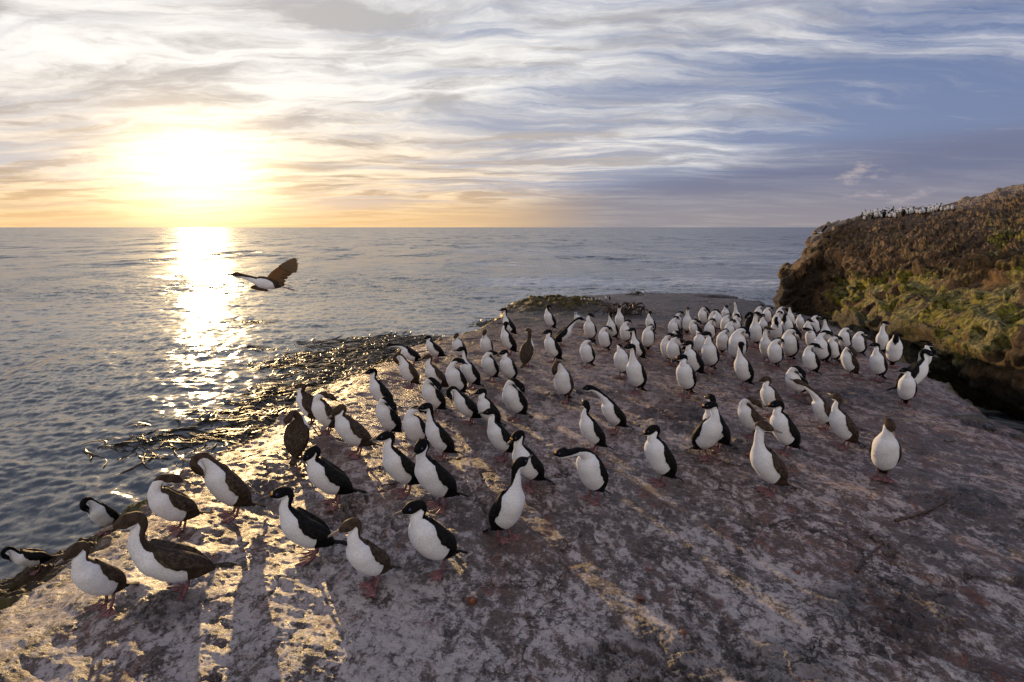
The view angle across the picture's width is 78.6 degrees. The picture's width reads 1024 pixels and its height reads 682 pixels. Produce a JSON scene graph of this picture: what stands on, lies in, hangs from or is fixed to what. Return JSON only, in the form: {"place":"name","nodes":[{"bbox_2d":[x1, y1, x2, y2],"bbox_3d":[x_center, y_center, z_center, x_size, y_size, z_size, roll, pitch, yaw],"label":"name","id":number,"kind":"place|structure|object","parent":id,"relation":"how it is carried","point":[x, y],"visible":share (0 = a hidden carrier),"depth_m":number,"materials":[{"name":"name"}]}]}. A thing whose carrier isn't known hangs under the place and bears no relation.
{"place":"outdoors","nodes":[
{"label":"outdoors","id":0,"kind":"place"},
{"bbox_2d":[227,258,298,291],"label":"cormorant","id":1,"kind":"object","parent":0,"point":[275,278],"visible":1,"depth_m":7.45,"materials":[{"name":"brown"}]},
{"bbox_2d":[0,293,1023,681],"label":"rocky ground","id":2,"kind":"structure","parent":0,"point":[714,553],"depth_m":4.07,"materials":[{"name":"stone"}]},
{"bbox_2d":[0,546,62,575],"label":"cormorant","id":3,"kind":"object","parent":2,"relation":"on","point":[29,557],"visible":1,"depth_m":4.81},
{"bbox_2d":[54,540,139,618],"bbox_3d":[-2.254,1.261,3.450,0.217,0.448,0.395,0,10,2],"label":"cormorant","id":4,"kind":"object","parent":2,"relation":"on","point":[95,577],"visible":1,"depth_m":3.34,"materials":[{"name":"white"}]},
{"bbox_2d":[79,497,118,536],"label":"cormorant","id":5,"kind":"object","parent":2,"relation":"on","point":[101,514],"visible":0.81,"depth_m":5.39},
{"bbox_2d":[96,511,236,601],"bbox_3d":[-1.930,1.193,3.545,0.273,0.561,0.629,8,13,36],"label":"cormorant","id":6,"kind":"object","parent":2,"relation":"on","point":[162,560],"visible":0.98,"depth_m":3.45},
{"bbox_2d":[147,473,213,535],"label":"cormorant","id":7,"kind":"object","parent":2,"relation":"on","point":[168,503],"visible":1,"depth_m":4.24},
{"bbox_2d":[189,452,265,523],"bbox_3d":[-2.067,1.032,4.569,0.446,0.531,0.260,-2,10,-9],"label":"cormorant","id":8,"kind":"object","parent":2,"relation":"on","point":[226,484],"visible":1,"depth_m":4.46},
{"bbox_2d":[283,410,309,464],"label":"cormorant","id":9,"kind":"object","parent":2,"relation":"on","point":[296,436],"visible":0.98,"depth_m":5.66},
{"bbox_2d":[291,383,315,424],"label":"cormorant","id":10,"kind":"object","parent":2,"relation":"on","point":[304,399],"visible":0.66,"depth_m":6.77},
{"bbox_2d":[262,486,346,566],"bbox_3d":[-1.294,1.142,3.961,0.470,0.508,0.243,-11,15,-45],"label":"cormorant","id":11,"kind":"object","parent":2,"relation":"on","point":[302,527],"visible":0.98,"depth_m":3.88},
{"bbox_2d":[311,391,339,435],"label":"cormorant","id":12,"kind":"object","parent":2,"relation":"on","point":[321,409],"visible":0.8,"depth_m":6.33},
{"bbox_2d":[298,445,365,511],"bbox_3d":[-1.356,1.002,4.735,0.259,0.490,0.457,8,13,39],"label":"cormorant","id":13,"kind":"object","parent":2,"relation":"on","point":[324,475],"visible":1,"depth_m":4.62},
{"bbox_2d":[327,404,382,459],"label":"cormorant","id":14,"kind":"object","parent":2,"relation":"on","point":[350,430],"visible":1,"depth_m":5.66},
{"bbox_2d":[328,518,400,598],"bbox_3d":[-0.823,1.210,3.618,0.209,0.474,0.457,8,13,38],"label":"cormorant","id":15,"kind":"object","parent":2,"relation":"on","point":[367,557],"visible":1,"depth_m":3.52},
{"bbox_2d":[361,368,401,407],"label":"cormorant","id":16,"kind":"object","parent":2,"relation":"on","point":[378,389],"visible":0.67,"depth_m":7.12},
{"bbox_2d":[376,397,403,433],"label":"cormorant","id":17,"kind":"object","parent":2,"relation":"on","point":[388,417],"visible":0.84,"depth_m":6.19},
{"bbox_2d":[370,431,419,498],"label":"cormorant","id":18,"kind":"object","parent":2,"relation":"on","point":[399,465],"visible":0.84,"depth_m":4.80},
{"bbox_2d":[382,343,426,365],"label":"cormorant","id":19,"kind":"object","parent":2,"relation":"on","point":[409,353],"visible":0.87,"depth_m":9.60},
{"bbox_2d":[393,353,422,388],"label":"cormorant","id":20,"kind":"object","parent":2,"relation":"on","point":[408,371],"visible":0.98,"depth_m":8.25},
{"bbox_2d":[402,405,429,449],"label":"cormorant","id":21,"kind":"object","parent":2,"relation":"on","point":[413,425],"visible":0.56,"depth_m":5.84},
{"bbox_2d":[394,499,466,581],"bbox_3d":[-0.469,1.182,3.850,0.509,0.509,0.254,-10,14,-43],"label":"cormorant","id":22,"kind":"object","parent":2,"relation":"on","point":[431,538],"visible":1,"depth_m":3.73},
{"bbox_2d":[418,354,449,388],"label":"cormorant","id":23,"kind":"object","parent":2,"relation":"on","point":[434,371],"visible":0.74,"depth_m":8.00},
{"bbox_2d":[421,335,449,361],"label":"cormorant","id":24,"kind":"object","parent":2,"relation":"on","point":[434,348],"visible":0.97,"depth_m":10.02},
{"bbox_2d":[422,377,451,415],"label":"cormorant","id":25,"kind":"object","parent":2,"relation":"on","point":[432,394],"visible":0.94,"depth_m":6.99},
{"bbox_2d":[413,403,463,459],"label":"cormorant","id":26,"kind":"object","parent":2,"relation":"on","point":[438,436],"visible":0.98,"depth_m":5.62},
{"bbox_2d":[411,438,468,514],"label":"cormorant","id":27,"kind":"object","parent":2,"relation":"on","point":[435,477],"visible":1,"depth_m":4.61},
{"bbox_2d":[445,358,469,396],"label":"cormorant","id":28,"kind":"object","parent":2,"relation":"on","point":[454,375],"visible":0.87,"depth_m":7.72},
{"bbox_2d":[452,333,467,358],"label":"cormorant","id":29,"kind":"object","parent":2,"relation":"on","point":[457,342],"visible":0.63,"depth_m":9.97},
{"bbox_2d":[446,386,481,424],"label":"cormorant","id":30,"kind":"object","parent":2,"relation":"on","point":[465,405],"visible":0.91,"depth_m":6.68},
{"bbox_2d":[453,346,483,389],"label":"cormorant","id":31,"kind":"object","parent":2,"relation":"on","point":[470,372],"visible":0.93,"depth_m":8.17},
{"bbox_2d":[480,329,492,358],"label":"cormorant","id":32,"kind":"object","parent":2,"relation":"on","point":[486,344],"visible":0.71,"depth_m":10.11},
{"bbox_2d":[471,388,506,428],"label":"cormorant","id":33,"kind":"object","parent":2,"relation":"on","point":[484,402],"visible":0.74,"depth_m":6.49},
{"bbox_2d":[481,350,500,382],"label":"cormorant","id":34,"kind":"object","parent":2,"relation":"on","point":[490,366],"visible":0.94,"depth_m":8.54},
{"bbox_2d":[478,407,513,462],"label":"cormorant","id":35,"kind":"object","parent":2,"relation":"on","point":[499,435],"visible":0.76,"depth_m":5.63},
{"bbox_2d":[496,349,517,383],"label":"cormorant","id":36,"kind":"object","parent":2,"relation":"on","point":[508,367],"visible":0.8,"depth_m":8.34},
{"bbox_2d":[482,455,532,544],"bbox_3d":[-0.064,1.067,4.270,0.349,0.608,0.233,5,11,24],"label":"cormorant","id":37,"kind":"object","parent":2,"relation":"on","point":[505,511],"visible":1,"depth_m":4.17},
{"bbox_2d":[498,308,519,334],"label":"cormorant","id":38,"kind":"object","parent":2,"relation":"on","point":[511,327],"visible":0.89,"depth_m":13.01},
{"bbox_2d":[501,321,518,354],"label":"cormorant","id":39,"kind":"object","parent":2,"relation":"on","point":[508,341],"visible":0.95,"depth_m":10.35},
{"bbox_2d":[502,378,531,422],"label":"cormorant","id":40,"kind":"object","parent":2,"relation":"on","point":[514,399],"visible":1,"depth_m":6.77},
{"bbox_2d":[519,328,533,367],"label":"cormorant","id":41,"kind":"object","parent":2,"relation":"on","point":[526,352],"visible":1,"depth_m":9.52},
{"bbox_2d":[506,430,552,493],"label":"cormorant","id":42,"kind":"object","parent":2,"relation":"on","point":[533,469],"visible":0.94,"depth_m":4.97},
{"bbox_2d":[544,305,557,330],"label":"cormorant","id":43,"kind":"object","parent":2,"relation":"on","point":[549,318],"visible":0.91,"depth_m":13.71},
{"bbox_2d":[540,329,565,363],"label":"cormorant","id":44,"kind":"object","parent":2,"relation":"on","point":[553,347],"visible":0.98,"depth_m":9.74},
{"bbox_2d":[551,360,573,403],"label":"cormorant","id":45,"kind":"object","parent":2,"relation":"on","point":[563,381],"visible":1,"depth_m":7.52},
{"bbox_2d":[555,317,585,346],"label":"cormorant","id":46,"kind":"object","parent":2,"relation":"on","point":[563,334],"visible":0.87,"depth_m":11.58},
{"bbox_2d":[547,446,610,505],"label":"cormorant","id":47,"kind":"object","parent":2,"relation":"on","point":[592,472],"visible":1,"depth_m":4.75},
{"bbox_2d":[580,338,596,367],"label":"cormorant","id":48,"kind":"object","parent":2,"relation":"on","point":[587,353],"visible":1,"depth_m":9.39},
{"bbox_2d":[584,313,596,342],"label":"cormorant","id":49,"kind":"object","parent":2,"relation":"on","point":[590,329],"visible":0.88,"depth_m":11.96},
{"bbox_2d":[579,399,613,452],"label":"cormorant","id":50,"kind":"object","parent":2,"relation":"on","point":[593,433],"visible":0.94,"depth_m":5.82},
{"bbox_2d":[578,385,633,434],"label":"cormorant","id":51,"kind":"object","parent":2,"relation":"on","point":[613,413],"visible":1,"depth_m":6.38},
{"bbox_2d":[598,326,613,351],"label":"cormorant","id":52,"kind":"object","parent":2,"relation":"on","point":[604,339],"visible":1,"depth_m":10.81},
{"bbox_2d":[607,312,618,340],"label":"cormorant","id":53,"kind":"object","parent":2,"relation":"on","point":[613,326],"visible":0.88,"depth_m":12.23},
{"bbox_2d":[615,305,624,331],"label":"cormorant","id":54,"kind":"object","parent":2,"relation":"on","point":[619,319],"visible":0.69,"depth_m":13.49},
{"bbox_2d":[613,343,629,378],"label":"cormorant","id":55,"kind":"object","parent":2,"relation":"on","point":[621,358],"visible":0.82,"depth_m":8.62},
{"bbox_2d":[593,302,653,315],"bbox_3d":[3.151,-0.915,17.507,1.781,0.378,1.149,0,10,0],"label":"dead kelp","id":56,"kind":"object","parent":2,"relation":"on","point":[625,310],"visible":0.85,"depth_m":17.43},
{"bbox_2d":[620,319,632,344],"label":"cormorant","id":57,"kind":"object","parent":2,"relation":"on","point":[626,336],"visible":0.93,"depth_m":11.79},
{"bbox_2d":[620,344,646,394],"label":"cormorant","id":58,"kind":"object","parent":2,"relation":"on","point":[636,373],"visible":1,"depth_m":7.91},
{"bbox_2d":[625,328,648,360],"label":"cormorant","id":59,"kind":"object","parent":2,"relation":"on","point":[640,349],"visible":0.87,"depth_m":9.86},
{"bbox_2d":[641,324,654,351],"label":"cormorant","id":60,"kind":"object","parent":2,"relation":"on","point":[648,337],"visible":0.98,"depth_m":10.91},
{"bbox_2d":[646,311,655,332],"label":"cormorant","id":61,"kind":"object","parent":2,"relation":"on","point":[650,320],"visible":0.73,"depth_m":13.18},
{"bbox_2d":[638,424,684,487],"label":"cormorant","id":62,"kind":"object","parent":2,"relation":"on","point":[660,458],"visible":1,"depth_m":5.09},
{"bbox_2d":[660,333,674,362],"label":"cormorant","id":63,"kind":"object","parent":2,"relation":"on","point":[664,343],"visible":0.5,"depth_m":9.76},
{"bbox_2d":[666,335,681,365],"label":"cormorant","id":64,"kind":"object","parent":2,"relation":"on","point":[673,348],"visible":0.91,"depth_m":9.56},
{"bbox_2d":[668,316,679,339],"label":"cormorant","id":65,"kind":"object","parent":2,"relation":"on","point":[673,325],"visible":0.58,"depth_m":12.08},
{"bbox_2d":[673,330,685,350],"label":"cormorant","id":66,"kind":"object","parent":2,"relation":"on","point":[679,341],"visible":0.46,"depth_m":10.70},
{"bbox_2d":[672,354,696,397],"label":"cormorant","id":67,"kind":"object","parent":2,"relation":"on","point":[686,377],"visible":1,"depth_m":7.79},
{"bbox_2d":[682,307,691,334],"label":"cormorant","id":68,"kind":"object","parent":2,"relation":"on","point":[686,319],"visible":0.92,"depth_m":13.18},
{"bbox_2d":[679,341,709,377],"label":"cormorant","id":69,"kind":"object","parent":2,"relation":"on","point":[695,362],"visible":0.82,"depth_m":8.83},
{"bbox_2d":[689,319,705,338],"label":"cormorant","id":70,"kind":"object","parent":2,"relation":"on","point":[693,327],"visible":0.65,"depth_m":12.23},
{"bbox_2d":[694,329,705,356],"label":"cormorant","id":71,"kind":"object","parent":2,"relation":"on","point":[699,340],"visible":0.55,"depth_m":10.42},
{"bbox_2d":[687,401,721,461],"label":"cormorant","id":72,"kind":"object","parent":2,"relation":"on","point":[706,433],"visible":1,"depth_m":5.64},
{"bbox_2d":[698,307,710,327],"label":"cormorant","id":73,"kind":"object","parent":2,"relation":"on","point":[703,315],"visible":0.81,"depth_m":14.03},
{"bbox_2d":[697,331,719,372],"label":"cormorant","id":74,"kind":"object","parent":2,"relation":"on","point":[710,354],"visible":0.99,"depth_m":9.12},
{"bbox_2d":[704,318,715,342],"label":"cormorant","id":75,"kind":"object","parent":2,"relation":"on","point":[709,327],"visible":0.71,"depth_m":11.89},
{"bbox_2d":[713,309,722,331],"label":"cormorant","id":76,"kind":"object","parent":2,"relation":"on","point":[718,317],"visible":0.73,"depth_m":13.50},
{"bbox_2d":[703,393,737,452],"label":"cormorant","id":77,"kind":"object","parent":2,"relation":"on","point":[725,437],"visible":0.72,"depth_m":5.84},
{"bbox_2d":[715,328,728,354],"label":"cormorant","id":78,"kind":"object","parent":2,"relation":"on","point":[722,338],"visible":0.91,"depth_m":10.49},
{"bbox_2d":[720,313,730,329],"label":"cormorant","id":79,"kind":"object","parent":2,"relation":"on","point":[725,320],"visible":0.63,"depth_m":13.01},
{"bbox_2d":[724,319,736,336],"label":"cormorant","id":80,"kind":"object","parent":2,"relation":"on","point":[730,327],"visible":0.57,"depth_m":11.78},
{"bbox_2d":[727,326,750,364],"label":"cormorant","id":81,"kind":"object","parent":2,"relation":"on","point":[735,337],"visible":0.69,"depth_m":9.74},
{"bbox_2d":[734,341,754,388],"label":"cormorant","id":82,"kind":"object","parent":2,"relation":"on","point":[744,370],"visible":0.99,"depth_m":8.26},
{"bbox_2d":[744,312,753,329],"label":"cormorant","id":83,"kind":"object","parent":2,"relation":"on","point":[748,322],"visible":0.46,"depth_m":13.22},
{"bbox_2d":[737,397,773,439],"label":"cormorant","id":84,"kind":"object","parent":2,"relation":"on","point":[749,416],"visible":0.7,"depth_m":6.26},
{"bbox_2d":[748,311,763,347],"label":"cormorant","id":85,"kind":"object","parent":2,"relation":"on","point":[756,330],"visible":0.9,"depth_m":11.29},
{"bbox_2d":[759,326,775,362],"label":"cormorant","id":86,"kind":"object","parent":2,"relation":"on","point":[765,342],"visible":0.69,"depth_m":9.92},
{"bbox_2d":[763,306,773,323],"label":"cormorant","id":87,"kind":"object","parent":2,"relation":"on","point":[768,315],"visible":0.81,"depth_m":14.72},
{"bbox_2d":[755,376,788,418],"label":"cormorant","id":88,"kind":"object","parent":2,"relation":"on","point":[769,393],"visible":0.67,"depth_m":6.92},
{"bbox_2d":[750,420,797,498],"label":"cormorant","id":89,"kind":"object","parent":2,"relation":"on","point":[768,465],"visible":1,"depth_m":4.88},
{"bbox_2d":[767,337,784,368],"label":"cormorant","id":90,"kind":"object","parent":2,"relation":"on","point":[775,352],"visible":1,"depth_m":9.49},
{"bbox_2d":[769,317,783,343],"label":"cormorant","id":91,"kind":"object","parent":2,"relation":"on","point":[776,324],"visible":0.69,"depth_m":11.75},
{"bbox_2d":[762,400,806,457],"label":"cormorant","id":92,"kind":"object","parent":2,"relation":"on","point":[784,424],"visible":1,"depth_m":5.76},
{"bbox_2d":[781,313,794,333],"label":"cormorant","id":93,"kind":"object","parent":2,"relation":"on","point":[787,323],"visible":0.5,"depth_m":12.00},
{"bbox_2d":[781,328,802,361],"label":"cormorant","id":94,"kind":"object","parent":2,"relation":"on","point":[790,346],"visible":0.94,"depth_m":10.05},
{"bbox_2d":[785,366,808,398],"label":"cormorant","id":95,"kind":"object","parent":2,"relation":"on","point":[791,373],"visible":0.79,"depth_m":7.70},
{"bbox_2d":[793,312,805,333],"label":"cormorant","id":96,"kind":"object","parent":2,"relation":"on","point":[800,321],"visible":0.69,"depth_m":13.06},
{"bbox_2d":[802,327,816,350],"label":"cormorant","id":97,"kind":"object","parent":2,"relation":"on","point":[810,335],"visible":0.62,"depth_m":10.94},
{"bbox_2d":[789,378,830,432],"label":"cormorant","id":98,"kind":"object","parent":2,"relation":"on","point":[821,407],"visible":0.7,"depth_m":6.52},
{"bbox_2d":[802,343,822,375],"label":"cormorant","id":99,"kind":"object","parent":2,"relation":"on","point":[810,360],"visible":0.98,"depth_m":8.93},
{"bbox_2d":[809,314,821,334],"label":"cormorant","id":100,"kind":"object","parent":2,"relation":"on","point":[817,326],"visible":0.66,"depth_m":12.67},
{"bbox_2d":[813,330,833,364],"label":"cormorant","id":101,"kind":"object","parent":2,"relation":"on","point":[824,354],"visible":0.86,"depth_m":9.65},
{"bbox_2d":[817,317,833,340],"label":"cormorant","id":102,"kind":"object","parent":2,"relation":"on","point":[825,327],"visible":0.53,"depth_m":11.22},
{"bbox_2d":[827,335,843,363],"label":"cormorant","id":103,"kind":"object","parent":2,"relation":"on","point":[836,351],"visible":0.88,"depth_m":9.69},
{"bbox_2d":[838,326,854,350],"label":"cormorant","id":104,"kind":"object","parent":2,"relation":"on","point":[844,334],"visible":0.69,"depth_m":10.78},
{"bbox_2d":[828,393,866,450],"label":"cormorant","id":105,"kind":"object","parent":2,"relation":"on","point":[843,426],"visible":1,"depth_m":5.97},
{"bbox_2d":[840,346,862,376],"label":"cormorant","id":106,"kind":"object","parent":2,"relation":"on","point":[850,362],"visible":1,"depth_m":8.82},
{"bbox_2d":[852,330,869,356],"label":"cormorant","id":107,"kind":"object","parent":2,"relation":"on","point":[859,343],"visible":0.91,"depth_m":10.33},
{"bbox_2d":[854,542,884,571],"bbox_3d":[2.307,1.387,4.043,0.505,0.032,0.039,-10,14,-42],"label":"kelp stalk","id":108,"kind":"object","parent":2,"relation":"on","point":[858,567],"visible":1,"depth_m":4.01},
{"bbox_2d":[866,342,887,381],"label":"cormorant","id":109,"kind":"object","parent":2,"relation":"on","point":[878,363],"visible":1,"depth_m":8.54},
{"bbox_2d":[876,321,890,355],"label":"cormorant","id":110,"kind":"object","parent":2,"relation":"on","point":[882,338],"visible":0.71,"depth_m":11.07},
{"bbox_2d":[869,418,901,483],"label":"cormorant","id":111,"kind":"object","parent":2,"relation":"on","point":[885,450],"visible":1,"depth_m":5.17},
{"bbox_2d":[884,333,903,368],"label":"cormorant","id":112,"kind":"object","parent":2,"relation":"on","point":[894,350],"visible":0.99,"depth_m":9.48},
{"bbox_2d":[894,367,916,406],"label":"cormorant","id":113,"kind":"object","parent":2,"relation":"on","point":[906,386],"visible":1,"depth_m":7.38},
{"bbox_2d":[886,349,937,396],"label":"cormorant","id":114,"kind":"object","parent":2,"relation":"on","point":[919,369],"visible":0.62,"depth_m":7.83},
{"bbox_2d":[894,496,955,521],"bbox_3d":[3.120,1.251,4.683,0.799,0.066,0.072,-6,12,-28],"label":"kelp stalk","id":115,"kind":"object","parent":2,"relation":"on","point":[903,518],"visible":0.94,"depth_m":4.60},
{"bbox_2d":[916,342,936,371],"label":"cormorant","id":116,"kind":"object","parent":2,"relation":"on","point":[928,345],"visible":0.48,"depth_m":10.03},
{"bbox_2d":[0,227,1023,579],"bbox_3d":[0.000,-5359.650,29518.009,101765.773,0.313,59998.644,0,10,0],"label":"sea","id":117,"kind":"structure","parent":0,"point":[108,333],"depth_m":38.38,"materials":[{"name":"liquid"}]},
{"bbox_2d":[81,317,494,475],"bbox_3d":[-6.254,0.635,22.222,15.701,0.350,21.513,0,10,0],"label":"kelp bed","id":118,"kind":"object","parent":117,"relation":"on","point":[264,420],"visible":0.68,"depth_m":18.22,"materials":[{"name":"plant"}]},
{"bbox_2d":[0,0,1023,226],"label":"sky","id":119,"kind":"structure","parent":0,"point":[114,113],"materials":[{"name":"blue"}]},
{"bbox_2d":[772,184,1023,419],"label":"cliff","id":120,"kind":"structure","parent":0,"point":[950,284],"depth_m":21.29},
{"bbox_2d":[954,413,986,422],"bbox_3d":[5.158,0.866,7.067,0.314,0.111,0.192,0,10,0],"label":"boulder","id":121,"kind":"object","parent":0,"point":[974,417],"visible":0.81,"depth_m":7.01,"materials":[{"name":"stone"}]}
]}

